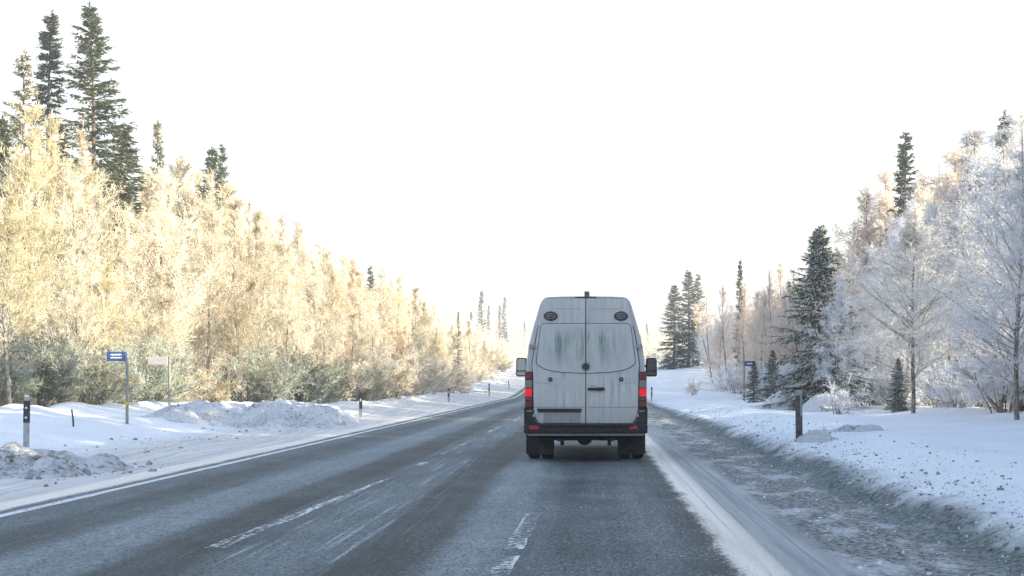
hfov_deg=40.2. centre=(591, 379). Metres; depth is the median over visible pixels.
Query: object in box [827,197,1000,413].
frosted birch
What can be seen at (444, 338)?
frosted birch
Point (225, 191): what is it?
frosted birch
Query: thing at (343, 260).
frosted birch
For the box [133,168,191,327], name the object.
frosted birch
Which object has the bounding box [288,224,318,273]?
frosted birch
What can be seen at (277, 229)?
frosted birch
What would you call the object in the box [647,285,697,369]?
spruce tree
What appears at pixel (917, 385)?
frosted shrub
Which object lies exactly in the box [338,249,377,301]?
frosted birch
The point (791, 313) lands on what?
frosted birch
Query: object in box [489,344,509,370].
frosted shrub
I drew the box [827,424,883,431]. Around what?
snow pile
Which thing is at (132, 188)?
spruce tree
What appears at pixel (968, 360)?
frosted shrub
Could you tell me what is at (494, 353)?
frosted shrub
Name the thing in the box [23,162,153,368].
frosted birch
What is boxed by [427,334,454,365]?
frosted birch
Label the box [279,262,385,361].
frosted birch
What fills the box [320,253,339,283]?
frosted birch
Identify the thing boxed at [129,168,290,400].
frosted birch
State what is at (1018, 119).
frosted birch
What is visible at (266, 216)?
frosted birch
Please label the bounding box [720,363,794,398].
frosted shrub
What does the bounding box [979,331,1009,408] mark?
spruce tree
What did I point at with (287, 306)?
frosted birch
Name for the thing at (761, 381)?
frosted shrub
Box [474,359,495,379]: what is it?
frosted shrub
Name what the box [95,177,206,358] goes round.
frosted birch
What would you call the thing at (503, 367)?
frosted shrub
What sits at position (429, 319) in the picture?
frosted birch
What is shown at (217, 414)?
snow pile
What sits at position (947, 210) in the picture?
frosted birch
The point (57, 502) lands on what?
edge line
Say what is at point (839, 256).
frosted birch
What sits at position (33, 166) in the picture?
frosted birch
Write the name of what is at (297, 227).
frosted birch
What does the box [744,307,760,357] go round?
frosted birch
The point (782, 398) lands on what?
snow pile
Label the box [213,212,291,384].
frosted birch
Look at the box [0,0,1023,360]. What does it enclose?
sky
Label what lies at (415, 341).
frosted birch
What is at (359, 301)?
frosted birch
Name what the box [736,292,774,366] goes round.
frosted birch
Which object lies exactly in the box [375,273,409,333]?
frosted birch
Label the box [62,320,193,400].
frosted shrub
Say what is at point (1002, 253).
frosted birch
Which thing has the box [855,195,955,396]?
frosted birch
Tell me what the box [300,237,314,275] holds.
frosted birch
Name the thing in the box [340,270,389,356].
frosted birch
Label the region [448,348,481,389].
frosted shrub
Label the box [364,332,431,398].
frosted shrub
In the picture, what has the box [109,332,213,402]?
frosted shrub
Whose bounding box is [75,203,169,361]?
frosted birch
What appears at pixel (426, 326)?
frosted birch
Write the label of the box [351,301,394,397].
frosted birch
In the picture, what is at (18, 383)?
frosted shrub
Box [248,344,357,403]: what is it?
frosted shrub
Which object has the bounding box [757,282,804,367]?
frosted birch
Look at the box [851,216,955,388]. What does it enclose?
frosted birch
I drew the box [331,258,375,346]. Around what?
frosted birch
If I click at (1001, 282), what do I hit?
frosted birch
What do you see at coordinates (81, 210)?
frosted birch
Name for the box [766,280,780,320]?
frosted birch
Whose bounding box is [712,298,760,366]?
frosted birch
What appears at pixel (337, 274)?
frosted birch
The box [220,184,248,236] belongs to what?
frosted birch
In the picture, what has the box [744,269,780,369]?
frosted birch
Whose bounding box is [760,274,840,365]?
frosted birch
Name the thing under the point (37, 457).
ice clods
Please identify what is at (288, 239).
frosted birch
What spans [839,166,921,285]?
frosted birch
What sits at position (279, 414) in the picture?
snow pile
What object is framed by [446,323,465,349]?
frosted birch
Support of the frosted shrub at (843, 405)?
on the ground
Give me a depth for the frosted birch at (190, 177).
88.56 m
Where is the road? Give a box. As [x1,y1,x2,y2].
[0,363,791,575]
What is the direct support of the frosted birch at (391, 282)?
on the ground
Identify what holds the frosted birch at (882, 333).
on the ground
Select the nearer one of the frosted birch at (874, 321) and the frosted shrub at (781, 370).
the frosted birch at (874, 321)
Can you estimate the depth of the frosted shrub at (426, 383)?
84.80 m
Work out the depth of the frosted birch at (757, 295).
112.58 m
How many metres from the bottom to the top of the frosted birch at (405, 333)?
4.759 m
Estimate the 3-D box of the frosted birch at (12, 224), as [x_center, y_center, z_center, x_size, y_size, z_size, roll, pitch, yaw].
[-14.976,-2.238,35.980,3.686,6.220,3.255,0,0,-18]
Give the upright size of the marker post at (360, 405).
1.060 m
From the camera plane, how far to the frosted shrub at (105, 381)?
40.70 m
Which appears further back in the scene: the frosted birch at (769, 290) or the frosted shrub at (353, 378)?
the frosted birch at (769, 290)
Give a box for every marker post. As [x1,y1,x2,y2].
[23,395,29,446]
[359,393,361,417]
[795,390,802,438]
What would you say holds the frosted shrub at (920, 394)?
on the ground
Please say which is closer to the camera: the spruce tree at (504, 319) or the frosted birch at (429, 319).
the frosted birch at (429, 319)
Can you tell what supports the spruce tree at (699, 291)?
on the ground
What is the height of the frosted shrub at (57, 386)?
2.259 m
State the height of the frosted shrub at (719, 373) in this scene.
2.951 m
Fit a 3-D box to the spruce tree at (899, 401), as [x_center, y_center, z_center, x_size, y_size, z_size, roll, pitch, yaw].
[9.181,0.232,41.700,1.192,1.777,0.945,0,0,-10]
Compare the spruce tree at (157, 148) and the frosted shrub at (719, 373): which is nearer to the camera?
the spruce tree at (157, 148)
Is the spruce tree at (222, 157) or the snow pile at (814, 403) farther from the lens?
the spruce tree at (222, 157)
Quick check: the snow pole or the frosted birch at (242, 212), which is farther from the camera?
the frosted birch at (242, 212)
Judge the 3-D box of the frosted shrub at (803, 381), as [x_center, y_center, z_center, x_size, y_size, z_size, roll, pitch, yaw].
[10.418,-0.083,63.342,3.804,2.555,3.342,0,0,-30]
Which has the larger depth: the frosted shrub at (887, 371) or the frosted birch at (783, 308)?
the frosted birch at (783, 308)
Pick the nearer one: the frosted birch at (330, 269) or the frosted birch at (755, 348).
the frosted birch at (330, 269)
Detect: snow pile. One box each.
[0,441,134,478]
[141,399,248,426]
[233,399,359,430]
[757,391,794,410]
[793,430,836,442]
[802,394,835,411]
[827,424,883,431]
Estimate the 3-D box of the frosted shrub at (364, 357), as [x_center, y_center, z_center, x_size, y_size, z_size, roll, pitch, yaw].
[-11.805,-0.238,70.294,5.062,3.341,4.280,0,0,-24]
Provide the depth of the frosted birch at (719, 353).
116.76 m
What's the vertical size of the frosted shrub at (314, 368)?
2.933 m
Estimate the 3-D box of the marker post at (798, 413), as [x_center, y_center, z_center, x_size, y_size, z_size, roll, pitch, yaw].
[3.623,0.754,24.333,0.123,1.134,0.089,-1,0,0]
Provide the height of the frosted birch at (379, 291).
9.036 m
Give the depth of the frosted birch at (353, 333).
66.87 m
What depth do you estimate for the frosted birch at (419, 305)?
141.40 m
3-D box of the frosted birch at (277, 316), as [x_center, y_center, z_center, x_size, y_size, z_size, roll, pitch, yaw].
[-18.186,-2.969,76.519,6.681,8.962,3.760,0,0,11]
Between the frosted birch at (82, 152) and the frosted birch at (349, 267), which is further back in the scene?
the frosted birch at (349, 267)
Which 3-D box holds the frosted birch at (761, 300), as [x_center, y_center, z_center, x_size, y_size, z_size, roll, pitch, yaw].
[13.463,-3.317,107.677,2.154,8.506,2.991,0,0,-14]
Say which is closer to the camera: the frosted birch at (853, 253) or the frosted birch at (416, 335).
the frosted birch at (853, 253)
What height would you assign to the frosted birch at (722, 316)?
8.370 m
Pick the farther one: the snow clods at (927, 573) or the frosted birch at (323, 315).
the frosted birch at (323, 315)
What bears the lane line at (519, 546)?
on the road
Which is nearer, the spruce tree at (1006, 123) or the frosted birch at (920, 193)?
the frosted birch at (920, 193)
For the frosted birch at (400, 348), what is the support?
on the ground
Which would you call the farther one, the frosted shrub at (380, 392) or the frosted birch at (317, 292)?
the frosted birch at (317, 292)
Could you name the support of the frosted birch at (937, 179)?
on the ground
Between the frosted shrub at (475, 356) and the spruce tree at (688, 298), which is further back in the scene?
the spruce tree at (688, 298)
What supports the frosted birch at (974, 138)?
on the ground
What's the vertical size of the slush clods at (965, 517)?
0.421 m
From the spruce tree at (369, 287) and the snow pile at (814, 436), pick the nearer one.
the snow pile at (814, 436)
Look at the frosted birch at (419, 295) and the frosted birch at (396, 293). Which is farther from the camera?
the frosted birch at (419, 295)
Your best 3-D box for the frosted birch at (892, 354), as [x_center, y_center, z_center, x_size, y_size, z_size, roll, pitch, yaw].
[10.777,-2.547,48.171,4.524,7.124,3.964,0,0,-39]
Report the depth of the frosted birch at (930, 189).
85.83 m
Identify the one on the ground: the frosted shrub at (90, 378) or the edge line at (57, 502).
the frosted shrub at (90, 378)
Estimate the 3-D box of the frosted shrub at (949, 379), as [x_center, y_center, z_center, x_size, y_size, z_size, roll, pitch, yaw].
[10.876,-0.548,40.800,3.847,3.164,3.426,0,0,44]
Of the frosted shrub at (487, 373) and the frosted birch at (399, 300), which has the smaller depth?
the frosted birch at (399, 300)
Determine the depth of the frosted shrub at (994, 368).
36.47 m
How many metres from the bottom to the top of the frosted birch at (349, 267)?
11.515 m
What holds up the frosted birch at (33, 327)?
on the ground
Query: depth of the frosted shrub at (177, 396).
44.63 m
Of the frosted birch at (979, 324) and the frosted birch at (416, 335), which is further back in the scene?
the frosted birch at (416, 335)
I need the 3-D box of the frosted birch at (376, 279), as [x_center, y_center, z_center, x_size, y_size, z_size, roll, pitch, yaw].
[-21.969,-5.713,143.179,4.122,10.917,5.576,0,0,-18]
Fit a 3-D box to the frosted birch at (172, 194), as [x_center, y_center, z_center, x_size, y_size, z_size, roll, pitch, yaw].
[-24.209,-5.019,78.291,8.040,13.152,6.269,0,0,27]
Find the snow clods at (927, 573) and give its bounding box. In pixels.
[651,414,1023,575]
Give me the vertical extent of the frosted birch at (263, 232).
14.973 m
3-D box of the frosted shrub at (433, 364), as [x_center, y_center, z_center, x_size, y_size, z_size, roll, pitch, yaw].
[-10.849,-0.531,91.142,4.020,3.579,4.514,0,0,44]
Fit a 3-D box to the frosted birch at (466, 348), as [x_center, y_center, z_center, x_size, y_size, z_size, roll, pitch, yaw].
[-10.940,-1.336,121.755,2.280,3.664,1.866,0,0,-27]
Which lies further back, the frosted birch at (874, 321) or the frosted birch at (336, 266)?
the frosted birch at (336, 266)
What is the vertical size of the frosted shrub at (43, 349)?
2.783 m
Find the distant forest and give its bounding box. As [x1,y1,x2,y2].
[309,239,833,372]
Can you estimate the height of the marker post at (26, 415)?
1.191 m
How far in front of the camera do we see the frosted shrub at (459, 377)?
98.09 m
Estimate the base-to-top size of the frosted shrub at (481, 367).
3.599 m
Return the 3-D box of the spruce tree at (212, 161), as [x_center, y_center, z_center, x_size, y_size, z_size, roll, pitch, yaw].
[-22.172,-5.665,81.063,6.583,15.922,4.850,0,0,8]
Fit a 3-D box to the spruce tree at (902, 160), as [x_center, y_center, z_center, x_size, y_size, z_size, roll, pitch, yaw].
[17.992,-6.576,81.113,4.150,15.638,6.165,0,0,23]
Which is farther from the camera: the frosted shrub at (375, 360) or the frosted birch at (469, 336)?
the frosted birch at (469, 336)
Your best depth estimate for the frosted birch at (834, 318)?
45.41 m
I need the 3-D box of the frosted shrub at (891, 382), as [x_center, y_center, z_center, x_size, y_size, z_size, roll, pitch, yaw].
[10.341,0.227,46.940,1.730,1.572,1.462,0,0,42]
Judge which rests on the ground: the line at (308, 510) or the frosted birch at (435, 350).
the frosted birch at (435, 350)
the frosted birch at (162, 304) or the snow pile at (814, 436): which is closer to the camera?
the snow pile at (814, 436)
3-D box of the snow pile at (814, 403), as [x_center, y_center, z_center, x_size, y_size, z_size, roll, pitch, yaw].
[7.400,0.805,45.500,1.725,0.641,2.300,0,0,0]
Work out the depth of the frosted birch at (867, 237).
74.85 m
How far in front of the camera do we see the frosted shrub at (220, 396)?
47.03 m
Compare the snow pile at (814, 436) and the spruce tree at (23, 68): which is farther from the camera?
the spruce tree at (23, 68)
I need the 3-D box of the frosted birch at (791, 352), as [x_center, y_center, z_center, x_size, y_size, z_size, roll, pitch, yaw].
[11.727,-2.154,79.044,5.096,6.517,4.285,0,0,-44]
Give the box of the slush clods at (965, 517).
[676,407,1022,560]
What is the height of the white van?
2.698 m
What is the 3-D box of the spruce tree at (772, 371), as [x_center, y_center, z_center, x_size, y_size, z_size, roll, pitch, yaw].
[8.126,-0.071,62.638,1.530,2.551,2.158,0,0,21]
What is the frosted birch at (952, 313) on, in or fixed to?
on the ground
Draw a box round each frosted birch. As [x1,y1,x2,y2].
[0,99,127,362]
[0,174,83,403]
[0,195,20,353]
[0,214,62,362]
[16,109,139,402]
[20,192,70,406]
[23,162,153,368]
[29,162,144,372]
[30,233,123,400]
[40,118,137,380]
[46,119,106,237]
[55,249,161,366]
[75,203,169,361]
[76,166,229,400]
[80,153,144,252]
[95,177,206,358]
[116,267,195,385]
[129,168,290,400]
[132,154,220,395]
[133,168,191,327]
[137,164,148,208]
[154,174,203,290]
[167,205,262,389]
[169,207,231,400]
[171,193,246,400]
[173,166,203,350]
[174,159,195,376]
[180,194,298,397]
[182,179,297,388]
[182,197,283,400]
[182,220,304,399]
[183,211,263,400]
[198,257,282,401]
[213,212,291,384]
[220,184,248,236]
[220,206,324,395]
[228,244,337,372]
[232,189,275,267]
[235,236,267,401]
[239,193,291,399]
[240,271,325,374]
[253,212,329,397]
[255,209,318,276]
[256,246,311,377]
[259,207,310,305]
[261,213,307,320]
[268,253,311,368]
[271,220,326,362]
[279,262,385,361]
[282,231,326,313]
[284,247,315,308]
[285,255,346,358]
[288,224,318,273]
[289,217,339,289]
[295,298,354,401]
[296,247,324,336]
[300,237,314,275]
[303,248,348,358]
[304,273,367,361]
[306,261,362,361]
[307,240,356,291]
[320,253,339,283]
[327,313,373,373]
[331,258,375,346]
[336,265,398,359]
[337,254,383,318]
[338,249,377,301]
[339,261,356,286]
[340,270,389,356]
[347,266,431,356]
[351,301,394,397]
[357,303,398,396]
[373,272,377,296]
[373,273,429,341]
[373,286,406,357]
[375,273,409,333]
[382,318,418,369]
[383,324,433,374]
[388,280,411,303]
[390,290,410,355]
[397,331,436,378]
[401,321,427,366]
[403,287,434,354]
[404,291,435,329]
[411,300,452,353]
[414,299,444,345]
[414,332,435,370]
[416,305,441,362]
[420,326,455,370]
[424,335,452,369]
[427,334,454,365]
[428,315,449,339]
[437,322,454,356]
[438,325,458,358]
[442,343,453,369]
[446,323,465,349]
[447,334,467,367]
[455,321,480,355]
[461,343,477,368]
[479,341,493,362]
[691,287,714,374]
[693,325,733,378]
[707,283,735,375]
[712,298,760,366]
[720,293,781,373]
[722,292,787,378]
[726,278,752,390]
[728,312,745,366]
[732,290,760,368]
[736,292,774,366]
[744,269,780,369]
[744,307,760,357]
[745,290,798,372]
[748,284,772,340]
[754,284,812,369]
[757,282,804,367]
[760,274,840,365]
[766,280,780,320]
[770,256,800,318]
[779,267,801,319]
[782,278,805,354]
[793,281,816,366]
[798,245,866,359]
[799,180,888,359]
[801,280,872,408]
[806,255,882,371]
[809,261,869,372]
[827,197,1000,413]
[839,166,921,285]
[839,270,947,399]
[843,240,886,384]
[844,217,970,403]
[848,244,946,374]
[849,227,886,371]
[851,167,941,364]
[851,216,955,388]
[853,141,969,376]
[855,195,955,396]
[863,161,951,370]
[871,185,1008,376]
[876,171,935,247]
[892,125,1021,407]
[892,132,1023,419]
[895,202,998,359]
[906,154,1020,364]
[907,124,1023,409]
[926,145,1023,357]
[932,102,1023,347]
[936,163,979,357]
[944,124,992,214]
[957,130,1023,366]
[976,154,1023,371]
[979,144,1020,350]
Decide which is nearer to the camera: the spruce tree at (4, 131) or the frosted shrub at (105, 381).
the frosted shrub at (105, 381)
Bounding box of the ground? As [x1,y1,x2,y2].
[0,357,1023,575]
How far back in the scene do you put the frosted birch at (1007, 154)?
57.54 m
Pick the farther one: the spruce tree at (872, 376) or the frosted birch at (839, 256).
the frosted birch at (839, 256)
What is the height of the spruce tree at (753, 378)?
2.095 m
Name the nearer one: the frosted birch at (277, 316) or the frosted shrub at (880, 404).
the frosted shrub at (880, 404)
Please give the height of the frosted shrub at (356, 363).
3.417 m
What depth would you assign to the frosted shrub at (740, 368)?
93.90 m
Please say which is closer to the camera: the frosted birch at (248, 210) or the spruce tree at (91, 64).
the spruce tree at (91, 64)
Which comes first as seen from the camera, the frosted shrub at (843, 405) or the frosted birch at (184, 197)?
the frosted shrub at (843, 405)
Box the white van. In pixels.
[516,291,656,457]
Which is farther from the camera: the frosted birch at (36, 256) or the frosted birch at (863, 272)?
the frosted birch at (863, 272)
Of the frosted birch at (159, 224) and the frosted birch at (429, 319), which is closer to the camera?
the frosted birch at (159, 224)
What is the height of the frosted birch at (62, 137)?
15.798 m
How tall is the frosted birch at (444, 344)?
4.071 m
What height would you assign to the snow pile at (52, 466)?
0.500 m
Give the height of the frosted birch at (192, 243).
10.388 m
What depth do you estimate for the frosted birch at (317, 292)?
69.97 m
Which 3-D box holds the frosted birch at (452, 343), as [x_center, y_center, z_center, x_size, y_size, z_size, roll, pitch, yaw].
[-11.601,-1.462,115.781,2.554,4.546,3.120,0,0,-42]
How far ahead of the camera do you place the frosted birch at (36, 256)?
60.01 m
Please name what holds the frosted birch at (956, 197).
on the ground
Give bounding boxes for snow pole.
[71,410,73,426]
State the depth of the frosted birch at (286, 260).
79.53 m
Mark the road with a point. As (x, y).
(600, 508)
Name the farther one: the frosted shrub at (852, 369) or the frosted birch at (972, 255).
the frosted shrub at (852, 369)
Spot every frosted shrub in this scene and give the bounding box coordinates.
[0,318,56,406]
[0,319,106,406]
[0,348,106,406]
[27,331,186,409]
[57,348,114,403]
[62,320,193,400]
[62,357,144,404]
[69,349,216,401]
[108,331,225,402]
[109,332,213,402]
[188,361,245,401]
[211,330,317,401]
[235,341,331,402]
[244,350,320,401]
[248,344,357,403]
[253,342,341,403]
[258,356,347,403]
[275,326,374,402]
[307,350,388,402]
[321,342,378,402]
[339,346,403,400]
[342,360,418,401]
[348,341,399,400]
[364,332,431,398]
[398,378,425,396]
[405,358,476,394]
[417,348,461,393]
[428,352,469,393]
[429,356,492,394]
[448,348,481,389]
[458,347,490,364]
[461,350,489,382]
[470,353,495,380]
[474,350,500,372]
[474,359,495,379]
[475,342,501,371]
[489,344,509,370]
[497,353,513,371]
[682,371,704,394]
[700,357,746,386]
[700,370,737,391]
[719,360,749,392]
[720,361,751,392]
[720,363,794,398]
[727,366,750,393]
[757,360,779,396]
[760,360,808,390]
[782,354,848,391]
[819,371,868,414]
[822,359,870,390]
[826,372,881,401]
[839,343,908,405]
[860,345,925,406]
[864,358,919,407]
[875,364,923,405]
[903,310,1007,407]
[904,356,956,407]
[908,359,986,407]
[908,378,939,405]
[910,381,968,407]
[915,326,1012,409]
[941,316,1023,412]
[961,330,1023,409]
[971,345,1022,406]
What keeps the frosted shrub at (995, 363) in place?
on the ground
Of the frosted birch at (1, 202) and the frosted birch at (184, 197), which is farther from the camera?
the frosted birch at (184, 197)
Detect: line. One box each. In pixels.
[0,391,524,516]
[210,417,519,546]
[490,513,539,573]
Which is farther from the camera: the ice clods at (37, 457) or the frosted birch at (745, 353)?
the frosted birch at (745, 353)
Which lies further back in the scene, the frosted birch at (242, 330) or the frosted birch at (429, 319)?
the frosted birch at (429, 319)
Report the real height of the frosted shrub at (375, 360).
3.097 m
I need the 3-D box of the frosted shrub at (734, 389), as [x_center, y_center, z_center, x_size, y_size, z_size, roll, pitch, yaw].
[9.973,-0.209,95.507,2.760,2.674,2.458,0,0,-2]
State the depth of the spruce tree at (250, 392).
59.92 m
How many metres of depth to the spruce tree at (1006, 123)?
74.92 m
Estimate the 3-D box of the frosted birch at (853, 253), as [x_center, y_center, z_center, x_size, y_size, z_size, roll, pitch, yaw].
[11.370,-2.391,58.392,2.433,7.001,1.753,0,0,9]
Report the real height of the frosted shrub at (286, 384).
2.875 m
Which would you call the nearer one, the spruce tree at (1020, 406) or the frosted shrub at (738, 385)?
the spruce tree at (1020, 406)
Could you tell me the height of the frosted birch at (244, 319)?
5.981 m
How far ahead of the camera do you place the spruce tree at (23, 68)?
56.42 m
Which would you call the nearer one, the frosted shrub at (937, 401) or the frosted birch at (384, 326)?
the frosted shrub at (937, 401)
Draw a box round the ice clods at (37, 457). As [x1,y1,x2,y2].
[0,427,301,486]
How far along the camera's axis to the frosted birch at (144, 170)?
89.55 m
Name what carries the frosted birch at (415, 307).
on the ground
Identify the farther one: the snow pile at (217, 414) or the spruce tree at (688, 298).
the spruce tree at (688, 298)
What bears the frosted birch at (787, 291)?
on the ground
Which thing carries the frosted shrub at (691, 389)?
on the ground
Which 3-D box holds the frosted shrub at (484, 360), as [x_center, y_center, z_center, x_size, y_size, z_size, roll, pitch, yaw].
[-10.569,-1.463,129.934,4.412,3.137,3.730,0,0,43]
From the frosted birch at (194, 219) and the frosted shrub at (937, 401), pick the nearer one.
the frosted shrub at (937, 401)
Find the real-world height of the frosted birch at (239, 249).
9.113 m
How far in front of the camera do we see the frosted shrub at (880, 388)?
45.81 m
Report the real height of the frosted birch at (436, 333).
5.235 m
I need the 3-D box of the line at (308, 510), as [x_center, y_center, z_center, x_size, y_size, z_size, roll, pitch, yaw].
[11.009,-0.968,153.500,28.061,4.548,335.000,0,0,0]
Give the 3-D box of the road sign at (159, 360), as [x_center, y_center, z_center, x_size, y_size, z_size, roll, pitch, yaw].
[-12.895,0.247,41.709,0.660,1.858,0.092,0,0,0]
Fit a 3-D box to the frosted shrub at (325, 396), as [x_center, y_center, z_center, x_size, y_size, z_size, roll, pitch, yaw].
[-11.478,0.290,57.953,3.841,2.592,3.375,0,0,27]
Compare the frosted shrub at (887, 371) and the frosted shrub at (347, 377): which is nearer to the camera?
the frosted shrub at (887, 371)
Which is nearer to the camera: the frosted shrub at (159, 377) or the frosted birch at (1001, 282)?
the frosted birch at (1001, 282)
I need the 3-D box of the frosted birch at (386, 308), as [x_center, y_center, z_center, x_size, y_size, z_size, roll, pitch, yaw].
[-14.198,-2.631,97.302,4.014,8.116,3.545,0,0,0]
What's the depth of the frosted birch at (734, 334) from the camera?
108.21 m
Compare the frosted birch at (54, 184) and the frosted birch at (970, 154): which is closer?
the frosted birch at (54, 184)
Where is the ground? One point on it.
(776, 525)
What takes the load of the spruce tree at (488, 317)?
on the ground
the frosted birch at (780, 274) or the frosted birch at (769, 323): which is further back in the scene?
the frosted birch at (780, 274)
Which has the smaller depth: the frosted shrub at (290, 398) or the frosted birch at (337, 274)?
the frosted shrub at (290, 398)
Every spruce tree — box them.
[0,113,52,404]
[1,49,66,400]
[20,9,75,404]
[31,1,186,406]
[64,122,195,399]
[144,119,182,400]
[184,146,250,401]
[215,144,245,399]
[243,369,261,401]
[366,266,380,315]
[451,311,464,391]
[475,290,488,334]
[486,305,491,331]
[496,304,505,341]
[500,297,508,342]
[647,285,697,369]
[662,270,712,367]
[685,274,707,365]
[731,260,747,371]
[742,361,764,402]
[749,223,886,410]
[755,350,785,401]
[867,346,884,404]
[876,131,918,369]
[880,358,917,412]
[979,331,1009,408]
[996,109,1011,155]
[1013,392,1023,410]
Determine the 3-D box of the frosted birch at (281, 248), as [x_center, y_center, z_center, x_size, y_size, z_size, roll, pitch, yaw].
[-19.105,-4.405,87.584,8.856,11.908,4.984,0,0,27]
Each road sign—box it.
[107,352,128,423]
[148,356,170,404]
[743,360,752,400]
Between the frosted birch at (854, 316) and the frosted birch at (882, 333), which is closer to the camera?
the frosted birch at (882, 333)
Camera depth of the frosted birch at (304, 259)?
105.59 m
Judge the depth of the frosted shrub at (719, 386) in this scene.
101.67 m
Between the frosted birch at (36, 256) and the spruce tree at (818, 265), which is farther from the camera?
the frosted birch at (36, 256)
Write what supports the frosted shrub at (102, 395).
on the ground
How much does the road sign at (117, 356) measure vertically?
2.010 m
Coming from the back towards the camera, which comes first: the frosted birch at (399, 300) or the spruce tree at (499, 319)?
the spruce tree at (499, 319)
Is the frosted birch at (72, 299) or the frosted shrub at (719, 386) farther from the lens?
the frosted shrub at (719, 386)
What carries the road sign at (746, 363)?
on the ground
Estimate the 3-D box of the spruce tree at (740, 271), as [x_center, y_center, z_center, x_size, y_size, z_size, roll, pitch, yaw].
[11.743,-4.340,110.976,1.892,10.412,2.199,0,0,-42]
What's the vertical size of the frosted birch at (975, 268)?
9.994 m
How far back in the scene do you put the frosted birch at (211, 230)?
52.83 m
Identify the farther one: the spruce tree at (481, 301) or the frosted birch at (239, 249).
the spruce tree at (481, 301)
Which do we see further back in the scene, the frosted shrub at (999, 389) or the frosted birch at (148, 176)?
the frosted birch at (148, 176)
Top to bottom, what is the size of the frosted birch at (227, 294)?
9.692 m
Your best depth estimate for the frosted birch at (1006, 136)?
38.26 m
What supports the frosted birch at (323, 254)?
on the ground
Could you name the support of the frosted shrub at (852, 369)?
on the ground
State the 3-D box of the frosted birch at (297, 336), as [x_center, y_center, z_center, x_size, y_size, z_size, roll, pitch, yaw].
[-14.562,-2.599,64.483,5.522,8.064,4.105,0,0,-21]
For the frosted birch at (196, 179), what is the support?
on the ground
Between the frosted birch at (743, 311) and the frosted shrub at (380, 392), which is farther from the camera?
the frosted birch at (743, 311)
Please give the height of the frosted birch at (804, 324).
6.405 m
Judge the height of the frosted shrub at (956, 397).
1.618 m
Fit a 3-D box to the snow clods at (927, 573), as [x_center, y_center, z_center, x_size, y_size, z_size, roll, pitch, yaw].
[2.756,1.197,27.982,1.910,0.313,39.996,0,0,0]
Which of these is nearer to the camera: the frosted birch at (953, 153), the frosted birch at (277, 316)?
the frosted birch at (953, 153)
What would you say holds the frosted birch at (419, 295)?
on the ground
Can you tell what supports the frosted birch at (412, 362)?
on the ground
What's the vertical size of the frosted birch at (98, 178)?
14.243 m
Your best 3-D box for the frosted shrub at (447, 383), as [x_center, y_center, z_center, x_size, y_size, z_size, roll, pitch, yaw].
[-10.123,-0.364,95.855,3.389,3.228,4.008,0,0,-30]
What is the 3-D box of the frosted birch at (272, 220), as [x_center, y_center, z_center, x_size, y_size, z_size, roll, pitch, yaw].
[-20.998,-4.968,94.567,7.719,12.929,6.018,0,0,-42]
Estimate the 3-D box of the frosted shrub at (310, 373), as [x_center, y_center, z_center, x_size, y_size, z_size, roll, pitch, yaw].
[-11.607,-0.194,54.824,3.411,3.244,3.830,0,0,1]
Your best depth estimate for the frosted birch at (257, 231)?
61.73 m
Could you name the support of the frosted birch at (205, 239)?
on the ground
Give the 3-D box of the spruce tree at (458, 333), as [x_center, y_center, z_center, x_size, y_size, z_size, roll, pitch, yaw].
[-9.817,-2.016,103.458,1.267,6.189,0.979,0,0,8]
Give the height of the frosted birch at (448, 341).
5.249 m
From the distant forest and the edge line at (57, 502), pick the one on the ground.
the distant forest
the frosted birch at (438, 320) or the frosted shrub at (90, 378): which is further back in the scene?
the frosted birch at (438, 320)
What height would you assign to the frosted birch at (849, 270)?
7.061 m
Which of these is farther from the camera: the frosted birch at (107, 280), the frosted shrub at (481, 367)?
the frosted shrub at (481, 367)
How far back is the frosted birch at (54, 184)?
53.17 m
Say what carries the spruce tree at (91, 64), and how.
on the ground
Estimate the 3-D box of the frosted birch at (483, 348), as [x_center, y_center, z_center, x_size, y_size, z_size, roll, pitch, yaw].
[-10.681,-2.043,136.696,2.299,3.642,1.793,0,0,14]
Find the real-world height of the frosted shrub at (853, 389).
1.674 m
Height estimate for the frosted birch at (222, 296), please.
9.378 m
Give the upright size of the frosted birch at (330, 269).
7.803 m
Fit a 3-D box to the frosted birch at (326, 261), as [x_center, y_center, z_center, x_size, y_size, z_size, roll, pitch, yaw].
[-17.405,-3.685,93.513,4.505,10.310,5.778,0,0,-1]
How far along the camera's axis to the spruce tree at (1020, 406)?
35.65 m
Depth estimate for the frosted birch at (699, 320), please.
119.59 m
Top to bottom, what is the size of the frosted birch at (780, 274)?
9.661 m
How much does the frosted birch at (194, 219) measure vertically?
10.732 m
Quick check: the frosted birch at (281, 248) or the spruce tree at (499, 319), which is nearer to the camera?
the frosted birch at (281, 248)
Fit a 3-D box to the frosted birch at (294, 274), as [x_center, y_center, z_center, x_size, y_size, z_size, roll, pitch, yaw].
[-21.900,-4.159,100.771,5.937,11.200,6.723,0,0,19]
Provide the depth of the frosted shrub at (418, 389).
76.36 m
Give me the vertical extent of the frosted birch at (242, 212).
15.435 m

